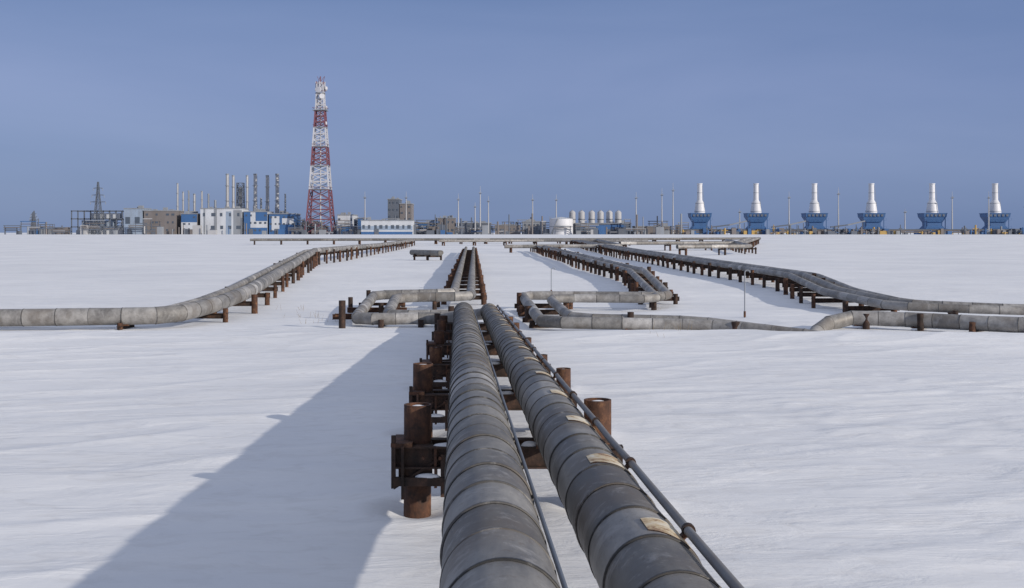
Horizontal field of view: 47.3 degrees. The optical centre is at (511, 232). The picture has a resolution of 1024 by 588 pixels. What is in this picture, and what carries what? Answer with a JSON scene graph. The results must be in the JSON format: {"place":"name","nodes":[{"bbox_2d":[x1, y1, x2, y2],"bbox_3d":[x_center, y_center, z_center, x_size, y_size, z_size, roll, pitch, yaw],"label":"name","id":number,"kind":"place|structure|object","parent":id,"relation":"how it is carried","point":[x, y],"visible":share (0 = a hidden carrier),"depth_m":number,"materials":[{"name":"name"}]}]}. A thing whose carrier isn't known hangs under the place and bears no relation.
{"place":"outdoors","nodes":[
{"label":"outdoors","id":0,"kind":"place"},
{"bbox_2d":[180,211,199,213],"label":"roof","id":1,"kind":"structure","parent":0,"point":[192,212],"depth_m":552.00,"materials":[{"name":"grey metal"}]},
{"bbox_2d":[243,209,273,212],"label":"roof","id":2,"kind":"structure","parent":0,"point":[259,210],"depth_m":552.00,"materials":[{"name":"grey metal"}]},
{"bbox_2d":[0,233,1023,587],"bbox_3d":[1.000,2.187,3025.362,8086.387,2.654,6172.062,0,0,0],"label":"snow ground","id":3,"kind":"structure","parent":0,"point":[242,447],"depth_m":21.28,"materials":[{"name":"snow"}]},
{"bbox_2d":[29,212,36,233],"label":"power pylon","id":4,"kind":"object","parent":3,"relation":"on","point":[32,219],"visible":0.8,"depth_m":639.70,"materials":[{"name":"grey metal"}]},
{"bbox_2d":[41,224,70,233],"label":"substation gantry","id":5,"kind":"object","parent":3,"relation":"on","point":[48,231],"visible":0.45,"depth_m":551.00,"materials":[{"name":"grey metal"}]},
{"bbox_2d":[71,210,123,233],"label":"steel frame structure","id":6,"kind":"object","parent":3,"relation":"on","point":[110,219],"visible":0.63,"depth_m":550.20,"materials":[{"name":"grey metal"}]},
{"bbox_2d":[90,182,105,233],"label":"power pylon","id":7,"kind":"object","parent":3,"relation":"on","point":[98,200],"visible":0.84,"depth_m":546.81,"materials":[{"name":"grey metal"}]},
{"bbox_2d":[124,209,151,233],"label":"walls","id":8,"kind":"structure","parent":3,"relation":"on","point":[132,214],"depth_m":550.00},
{"bbox_2d":[126,217,139,223],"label":"windows","id":9,"kind":"structure","parent":8,"relation":"attached to","point":[137,219],"depth_m":549.84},
{"bbox_2d":[123,206,149,208],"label":"roof","id":10,"kind":"structure","parent":8,"relation":"on","point":[140,207],"depth_m":550.28,"materials":[{"name":"grey metal"}]},
{"bbox_2d":[144,211,183,233],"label":"walls","id":11,"kind":"structure","parent":3,"relation":"on","point":[162,218],"depth_m":550.00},
{"bbox_2d":[146,213,173,230],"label":"windows","id":12,"kind":"structure","parent":11,"relation":"attached to","point":[167,214],"depth_m":549.84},
{"bbox_2d":[143,207,184,211],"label":"roof","id":13,"kind":"structure","parent":11,"relation":"on","point":[165,208],"depth_m":549.75,"materials":[{"name":"grey metal"}]},
{"bbox_2d":[176,183,178,209],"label":"exhaust stack","id":14,"kind":"object","parent":3,"relation":"on","point":[177,193],"visible":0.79,"depth_m":567.78,"materials":[{"name":"metal"}]},
{"bbox_2d":[182,192,183,210],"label":"exhaust stack","id":15,"kind":"object","parent":3,"relation":"on","point":[182,201],"visible":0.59,"depth_m":567.65,"materials":[{"name":"metal"}]},
{"bbox_2d":[188,190,189,212],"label":"exhaust stack","id":16,"kind":"object","parent":3,"relation":"on","point":[188,201],"visible":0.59,"depth_m":567.73,"materials":[{"name":"grey metal"}]},
{"bbox_2d":[193,194,195,210],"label":"exhaust stack","id":17,"kind":"object","parent":3,"relation":"on","point":[194,202],"visible":0.41,"depth_m":567.60,"materials":[{"name":"metal"}]},
{"bbox_2d":[190,214,199,233],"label":"walls","id":18,"kind":"structure","parent":3,"relation":"on","point":[198,222],"depth_m":550.68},
{"bbox_2d":[181,214,196,221],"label":"cladding panel","id":19,"kind":"structure","parent":18,"relation":"attached to","point":[187,218],"depth_m":549.93,"materials":[{"name":"blue paint"}]},
{"bbox_2d":[181,222,196,228],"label":"building","id":20,"kind":"structure","parent":18,"relation":"attached to","point":[187,226],"depth_m":549.94,"materials":[{"name":"white paint"}]},
{"bbox_2d":[200,191,202,207],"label":"exhaust stack","id":21,"kind":"object","parent":3,"relation":"on","point":[201,199],"visible":0.42,"depth_m":567.61,"materials":[{"name":"metal"}]},
{"bbox_2d":[0,239,414,329],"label":"insulated pipeline","id":22,"kind":"object","parent":3,"relation":"on","point":[212,304],"visible":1,"depth_m":44.80,"materials":[{"name":"metal"}]},
{"bbox_2d":[200,209,247,233],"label":"walls","id":23,"kind":"structure","parent":3,"relation":"on","point":[209,220],"depth_m":550.00,"materials":[{"name":"metal"}]},
{"bbox_2d":[214,209,216,229],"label":"cladding panel","id":24,"kind":"structure","parent":23,"relation":"attached to","point":[215,218],"depth_m":549.93,"materials":[{"name":"grey metal"}]},
{"bbox_2d":[203,213,240,228],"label":"windows","id":25,"kind":"structure","parent":23,"relation":"attached to","point":[221,227],"depth_m":549.84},
{"bbox_2d":[200,206,247,208],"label":"roof","id":26,"kind":"structure","parent":23,"relation":"on","point":[237,207],"depth_m":549.75,"materials":[{"name":"grey metal"}]},
{"bbox_2d":[226,211,230,233],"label":"cladding panel","id":27,"kind":"structure","parent":23,"relation":"attached to","point":[228,220],"depth_m":549.92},
{"bbox_2d":[233,210,241,233],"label":"cladding panel","id":28,"kind":"structure","parent":23,"relation":"attached to","point":[236,220],"depth_m":549.90,"materials":[{"name":"grey metal"}]},
{"bbox_2d":[225,174,228,206],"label":"exhaust stack","id":29,"kind":"object","parent":3,"relation":"on","point":[227,190],"visible":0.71,"depth_m":567.36,"materials":[{"name":"metal"}]},
{"bbox_2d":[231,175,234,207],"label":"exhaust stack","id":30,"kind":"object","parent":3,"relation":"on","point":[233,191],"visible":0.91,"depth_m":567.47,"materials":[{"name":"metal"}]},
{"bbox_2d":[236,183,244,207],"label":"process column","id":31,"kind":"structure","parent":3,"relation":"on","point":[241,190],"depth_m":569.15,"materials":[{"name":"grey metal"}]},
{"bbox_2d":[245,175,248,210],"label":"exhaust stack","id":32,"kind":"object","parent":3,"relation":"on","point":[247,192],"visible":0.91,"depth_m":567.55,"materials":[{"name":"metal"}]},
{"bbox_2d":[253,174,256,210],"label":"exhaust stack","id":33,"kind":"object","parent":3,"relation":"on","point":[255,193],"visible":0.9,"depth_m":567.28,"materials":[{"name":"metal"}]},
{"bbox_2d":[250,212,272,233],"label":"walls","id":34,"kind":"structure","parent":3,"relation":"on","point":[253,220],"depth_m":550.00,"materials":[{"name":"metal"}]},
{"bbox_2d":[244,212,249,233],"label":"cladding panel","id":35,"kind":"structure","parent":34,"relation":"attached to","point":[247,219],"depth_m":549.94,"materials":[{"name":"blue paint"}]},
{"bbox_2d":[245,214,265,230],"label":"windows","id":36,"kind":"structure","parent":34,"relation":"attached to","point":[255,222],"depth_m":549.84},
{"bbox_2d":[250,228,266,233],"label":"cladding panel","id":37,"kind":"structure","parent":34,"relation":"attached to","point":[257,231],"depth_m":549.92,"materials":[{"name":"blue paint"}]},
{"bbox_2d":[256,212,266,220],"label":"cladding panel","id":38,"kind":"structure","parent":34,"relation":"attached to","point":[260,216],"depth_m":549.93,"materials":[{"name":"blue paint"}]},
{"bbox_2d":[265,175,269,210],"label":"exhaust stack","id":39,"kind":"object","parent":3,"relation":"on","point":[267,201],"visible":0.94,"depth_m":567.31,"materials":[{"name":"metal"}]},
{"bbox_2d":[275,174,278,212],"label":"exhaust stack","id":40,"kind":"object","parent":3,"relation":"on","point":[276,193],"visible":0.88,"depth_m":567.29,"materials":[{"name":"metal"}]},
{"bbox_2d":[269,214,299,233],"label":"walls","id":41,"kind":"structure","parent":3,"relation":"on","point":[296,221],"depth_m":550.00,"materials":[{"name":"metal"}]},
{"bbox_2d":[272,216,278,229],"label":"cladding panel","id":42,"kind":"structure","parent":41,"relation":"attached to","point":[274,221],"depth_m":549.94,"materials":[{"name":"white paint"}]},
{"bbox_2d":[270,216,293,231],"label":"windows","id":43,"kind":"structure","parent":41,"relation":"attached to","point":[280,223],"depth_m":549.84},
{"bbox_2d":[268,211,300,214],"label":"roof","id":44,"kind":"structure","parent":41,"relation":"on","point":[283,212],"depth_m":549.75,"materials":[{"name":"grey metal"}]},
{"bbox_2d":[282,218,293,223],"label":"cladding panel","id":45,"kind":"structure","parent":41,"relation":"attached to","point":[288,220],"depth_m":549.93,"materials":[{"name":"white paint"}]},
{"bbox_2d":[284,194,285,210],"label":"exhaust stack","id":46,"kind":"object","parent":3,"relation":"on","point":[284,202],"visible":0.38,"depth_m":567.72,"materials":[{"name":"grey metal"}]},
{"bbox_2d":[304,76,335,233],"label":"communications tower","id":47,"kind":"structure","parent":3,"relation":"on","point":[320,86],"depth_m":545.72,"materials":[{"name":"metal"}]},
{"bbox_2d":[3,213,688,233],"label":"process equipment","id":48,"kind":"object","parent":3,"relation":"on","point":[438,228],"visible":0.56,"depth_m":538.01,"materials":[{"name":"grey metal"}]},
{"bbox_2d":[338,215,356,228],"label":"walls","id":49,"kind":"structure","parent":3,"relation":"on","point":[348,217],"depth_m":550.00,"materials":[{"name":"metal"}]},
{"bbox_2d":[358,218,366,228],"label":"walls","id":50,"kind":"structure","parent":3,"relation":"on","point":[359,221],"depth_m":550.00,"materials":[{"name":"blue paint"}]},
{"bbox_2d":[363,197,365,219],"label":"floodlight mast","id":51,"kind":"object","parent":3,"relation":"on","point":[364,209],"visible":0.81,"depth_m":544.86,"materials":[{"name":"metal"}]},
{"bbox_2d":[361,221,413,231],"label":"walls","id":52,"kind":"structure","parent":3,"relation":"on","point":[388,223],"depth_m":526.00,"materials":[{"name":"white paint"}]},
{"bbox_2d":[362,225,410,228],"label":"windows","id":53,"kind":"structure","parent":52,"relation":"attached to","point":[386,226],"depth_m":525.84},
{"bbox_2d":[361,226,412,229],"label":"cladding panel","id":54,"kind":"structure","parent":52,"relation":"attached to","point":[389,227],"depth_m":525.94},
{"bbox_2d":[361,232,412,233],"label":"cladding panel","id":55,"kind":"structure","parent":52,"relation":"attached to","point":[388,232],"depth_m":525.93,"materials":[{"name":"blue paint"}]},
{"bbox_2d":[361,217,414,220],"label":"roof","id":56,"kind":"structure","parent":52,"relation":"on","point":[369,219],"depth_m":525.75,"materials":[{"name":"grey metal"}]},
{"bbox_2d":[388,200,401,219],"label":"walls","id":57,"kind":"structure","parent":3,"relation":"on","point":[395,206],"depth_m":565.00,"materials":[{"name":"concrete"}]},
{"bbox_2d":[400,204,413,219],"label":"walls","id":58,"kind":"structure","parent":3,"relation":"on","point":[410,210],"depth_m":565.00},
{"bbox_2d":[409,250,442,259],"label":"insulated pipeline","id":59,"kind":"object","parent":3,"relation":"on","point":[427,254],"visible":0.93,"depth_m":143.33,"materials":[{"name":"metal"}]},
{"bbox_2d":[438,218,455,233],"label":"walls","id":60,"kind":"structure","parent":3,"relation":"on","point":[452,225],"depth_m":550.00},
{"bbox_2d":[457,196,459,233],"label":"floodlight mast","id":61,"kind":"object","parent":3,"relation":"on","point":[458,199],"visible":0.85,"depth_m":544.73,"materials":[{"name":"metal"}]},
{"bbox_2d":[457,223,490,233],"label":"walls","id":62,"kind":"structure","parent":3,"relation":"on","point":[467,224],"depth_m":550.00,"materials":[{"name":"grey metal"}]},
{"bbox_2d":[456,221,491,223],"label":"roof","id":63,"kind":"structure","parent":62,"relation":"on","point":[476,222],"depth_m":549.75,"materials":[{"name":"grey metal"}]},
{"bbox_2d":[474,207,475,233],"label":"floodlight mast","id":64,"kind":"object","parent":3,"relation":"on","point":[475,221],"visible":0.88,"depth_m":544.84,"materials":[{"name":"metal"}]},
{"bbox_2d":[479,192,481,233],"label":"floodlight mast","id":65,"kind":"object","parent":3,"relation":"on","point":[480,193],"visible":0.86,"depth_m":544.75,"materials":[{"name":"metal"}]},
{"bbox_2d":[276,306,691,332],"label":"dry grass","id":66,"kind":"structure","parent":3,"relation":"on","point":[335,319],"depth_m":43.89,"materials":[{"name":"plant"}]},
{"bbox_2d":[487,196,489,233],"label":"floodlight mast","id":67,"kind":"object","parent":3,"relation":"on","point":[488,200],"visible":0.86,"depth_m":544.72,"materials":[{"name":"metal"}]},
{"bbox_2d":[250,237,760,244],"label":"insulated pipeline","id":68,"kind":"object","parent":3,"relation":"on","point":[359,240],"visible":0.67,"depth_m":278.17,"materials":[{"name":"metal"}]},
{"bbox_2d":[495,225,520,233],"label":"walls","id":69,"kind":"structure","parent":3,"relation":"on","point":[512,227],"depth_m":550.00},
{"bbox_2d":[522,222,544,233],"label":"walls","id":70,"kind":"structure","parent":3,"relation":"on","point":[536,227],"depth_m":550.00,"materials":[{"name":"grey metal"}]},
{"bbox_2d":[332,246,743,587],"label":"insulated pipeline","id":71,"kind":"object","parent":3,"relation":"on","point":[627,533],"visible":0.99,"depth_m":10.01,"materials":[{"name":"metal"}]},
{"bbox_2d":[439,239,647,245],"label":"insulated pipeline","id":72,"kind":"object","parent":3,"relation":"on","point":[506,241],"visible":0.6,"depth_m":259.23,"materials":[{"name":"metal"}]},
{"bbox_2d":[549,217,572,233],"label":"storage tank","id":73,"kind":"object","parent":3,"relation":"on","point":[560,221],"visible":0.88,"depth_m":535.62,"materials":[{"name":"metal"}]},
{"bbox_2d":[504,239,624,252],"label":"insulated pipeline","id":74,"kind":"object","parent":3,"relation":"on","point":[560,246],"visible":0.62,"depth_m":190.85,"materials":[{"name":"metal"}]},
{"bbox_2d":[569,210,575,233],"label":"process vessel","id":75,"kind":"object","parent":3,"relation":"on","point":[571,213],"visible":0.64,"depth_m":553.82,"materials":[{"name":"metal"}]},
{"bbox_2d":[578,210,584,222],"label":"process vessel","id":76,"kind":"object","parent":3,"relation":"on","point":[581,214],"visible":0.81,"depth_m":553.76,"materials":[{"name":"metal"}]},
{"bbox_2d":[588,210,594,222],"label":"process vessel","id":77,"kind":"object","parent":3,"relation":"on","point":[591,219],"visible":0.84,"depth_m":553.73,"materials":[{"name":"metal"}]},
{"bbox_2d":[597,210,603,222],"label":"process vessel","id":78,"kind":"object","parent":3,"relation":"on","point":[600,216],"visible":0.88,"depth_m":553.76,"materials":[{"name":"metal"}]},
{"bbox_2d":[575,224,629,233],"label":"walls","id":79,"kind":"structure","parent":3,"relation":"on","point":[609,230],"depth_m":550.00,"materials":[{"name":"grey metal"}]},
{"bbox_2d":[581,225,625,228],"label":"cladding panel","id":80,"kind":"structure","parent":79,"relation":"attached to","point":[610,226],"depth_m":549.94,"materials":[{"name":"blue paint"}]},
{"bbox_2d":[575,220,631,223],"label":"roof","id":81,"kind":"structure","parent":79,"relation":"on","point":[612,222],"depth_m":549.75,"materials":[{"name":"grey metal"}]},
{"bbox_2d":[606,210,612,222],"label":"process vessel","id":82,"kind":"object","parent":3,"relation":"on","point":[609,215],"visible":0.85,"depth_m":553.79,"materials":[{"name":"metal"}]},
{"bbox_2d":[615,210,621,222],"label":"process vessel","id":83,"kind":"object","parent":3,"relation":"on","point":[618,219],"visible":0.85,"depth_m":553.85,"materials":[{"name":"metal"}]},
{"bbox_2d":[635,197,637,231],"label":"floodlight mast","id":84,"kind":"object","parent":3,"relation":"on","point":[636,198],"visible":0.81,"depth_m":544.87,"materials":[{"name":"metal"}]},
{"bbox_2d":[632,227,668,233],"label":"walls","id":85,"kind":"structure","parent":3,"relation":"on","point":[651,230],"depth_m":550.00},
{"bbox_2d":[632,223,669,226],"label":"roof","id":86,"kind":"structure","parent":85,"relation":"on","point":[665,224],"depth_m":549.75,"materials":[{"name":"grey metal"}]},
{"bbox_2d":[660,195,662,221],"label":"floodlight mast","id":87,"kind":"object","parent":3,"relation":"on","point":[661,209],"visible":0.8,"depth_m":544.86,"materials":[{"name":"metal"}]},
{"bbox_2d":[514,245,815,330],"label":"insulated pipeline","id":88,"kind":"object","parent":3,"relation":"on","point":[635,279],"visible":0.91,"depth_m":50.35,"materials":[{"name":"metal"}]},
{"bbox_2d":[672,189,674,233],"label":"floodlight mast","id":89,"kind":"object","parent":3,"relation":"on","point":[673,214],"visible":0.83,"depth_m":544.83,"materials":[{"name":"metal"}]},
{"bbox_2d":[619,237,759,250],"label":"insulated pipeline","id":90,"kind":"object","parent":3,"relation":"on","point":[749,240],"visible":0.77,"depth_m":208.44,"materials":[{"name":"metal"}]},
{"bbox_2d":[688,183,711,233],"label":"gas compressor unit","id":91,"kind":"object","parent":3,"relation":"on","point":[699,218],"visible":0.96,"depth_m":547.50,"materials":[{"name":"blue paint"}]},
{"bbox_2d":[676,239,756,254],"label":"insulated pipeline","id":92,"kind":"object","parent":3,"relation":"on","point":[738,245],"visible":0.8,"depth_m":173.53,"materials":[{"name":"metal"}]},
{"bbox_2d":[712,220,746,228],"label":"pipe gallery","id":93,"kind":"object","parent":3,"relation":"on","point":[730,224],"visible":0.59,"depth_m":543.40,"materials":[{"name":"grey metal"}]},
{"bbox_2d":[744,269,749,317],"bbox_3d":[9.139,2.522,45.500,0.268,2.174,0.086,0,0,0],"label":"gooseneck vent pipe","id":94,"kind":"object","parent":3,"relation":"on","point":[744,293],"visible":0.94,"depth_m":45.48,"materials":[{"name":"grey metal"}]},
{"bbox_2d":[743,183,772,231],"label":"gas compressor unit","id":95,"kind":"object","parent":3,"relation":"on","point":[755,217],"visible":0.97,"depth_m":547.50,"materials":[{"name":"blue paint"}]},
{"bbox_2d":[771,220,805,233],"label":"pipe gallery","id":96,"kind":"object","parent":3,"relation":"on","point":[790,224],"visible":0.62,"depth_m":543.40,"materials":[{"name":"grey metal"}]},
{"bbox_2d":[788,197,790,227],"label":"floodlight mast","id":97,"kind":"object","parent":3,"relation":"on","point":[788,214],"visible":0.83,"depth_m":544.86,"materials":[{"name":"metal"}]},
{"bbox_2d":[570,240,1023,314],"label":"insulated pipeline","id":98,"kind":"object","parent":3,"relation":"on","point":[821,285],"visible":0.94,"depth_m":59.08,"materials":[{"name":"metal"}]},
{"bbox_2d":[799,183,828,233],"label":"gas compressor unit","id":99,"kind":"object","parent":3,"relation":"on","point":[814,217],"visible":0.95,"depth_m":547.50,"materials":[{"name":"blue paint"}]},
{"bbox_2d":[837,187,839,228],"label":"floodlight mast","id":100,"kind":"object","parent":3,"relation":"on","point":[838,193],"visible":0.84,"depth_m":544.73,"materials":[{"name":"metal"}]},
{"bbox_2d":[683,229,1009,233],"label":"pipe rack","id":101,"kind":"object","parent":3,"relation":"on","point":[934,230],"visible":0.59,"depth_m":535.77,"materials":[{"name":"grey metal"}]},
{"bbox_2d":[830,220,864,228],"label":"pipe gallery","id":102,"kind":"object","parent":3,"relation":"on","point":[849,224],"visible":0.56,"depth_m":543.40,"materials":[{"name":"grey metal"}]},
{"bbox_2d":[682,225,1023,233],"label":"valve station","id":103,"kind":"object","parent":3,"relation":"on","point":[856,230],"visible":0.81,"depth_m":530.68,"materials":[{"name":"grey metal"}]},
{"bbox_2d":[857,183,885,233],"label":"gas compressor unit","id":104,"kind":"object","parent":3,"relation":"on","point":[871,217],"visible":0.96,"depth_m":547.50,"materials":[{"name":"blue paint"}]},
{"bbox_2d":[903,211,906,231],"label":"floodlight mast","id":105,"kind":"object","parent":3,"relation":"on","point":[904,212],"visible":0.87,"depth_m":544.82,"materials":[{"name":"metal"}]},
{"bbox_2d":[810,310,1023,332],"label":"insulated pipeline","id":106,"kind":"object","parent":3,"relation":"on","point":[922,321],"visible":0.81,"depth_m":39.52,"materials":[{"name":"metal"}]},
{"bbox_2d":[914,183,947,233],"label":"gas compressor unit","id":107,"kind":"object","parent":3,"relation":"on","point":[931,218],"visible":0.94,"depth_m":547.50,"materials":[{"name":"blue paint"}]},
{"bbox_2d":[951,197,953,233],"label":"floodlight mast","id":108,"kind":"object","parent":3,"relation":"on","point":[952,215],"visible":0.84,"depth_m":544.73,"materials":[{"name":"metal"}]},
{"bbox_2d":[988,193,990,228],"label":"floodlight mast","id":109,"kind":"object","parent":3,"relation":"on","point":[988,210],"visible":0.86,"depth_m":544.78,"materials":[{"name":"metal"}]},
{"bbox_2d":[979,183,1011,233],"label":"gas compressor unit","id":110,"kind":"object","parent":3,"relation":"on","point":[997,218],"visible":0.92,"depth_m":548.27,"materials":[{"name":"blue paint"}]},
{"bbox_2d":[0,0,1023,232],"label":"sky","id":111,"kind":"structure","parent":0,"point":[585,105],"materials":[{"name":"blue"}]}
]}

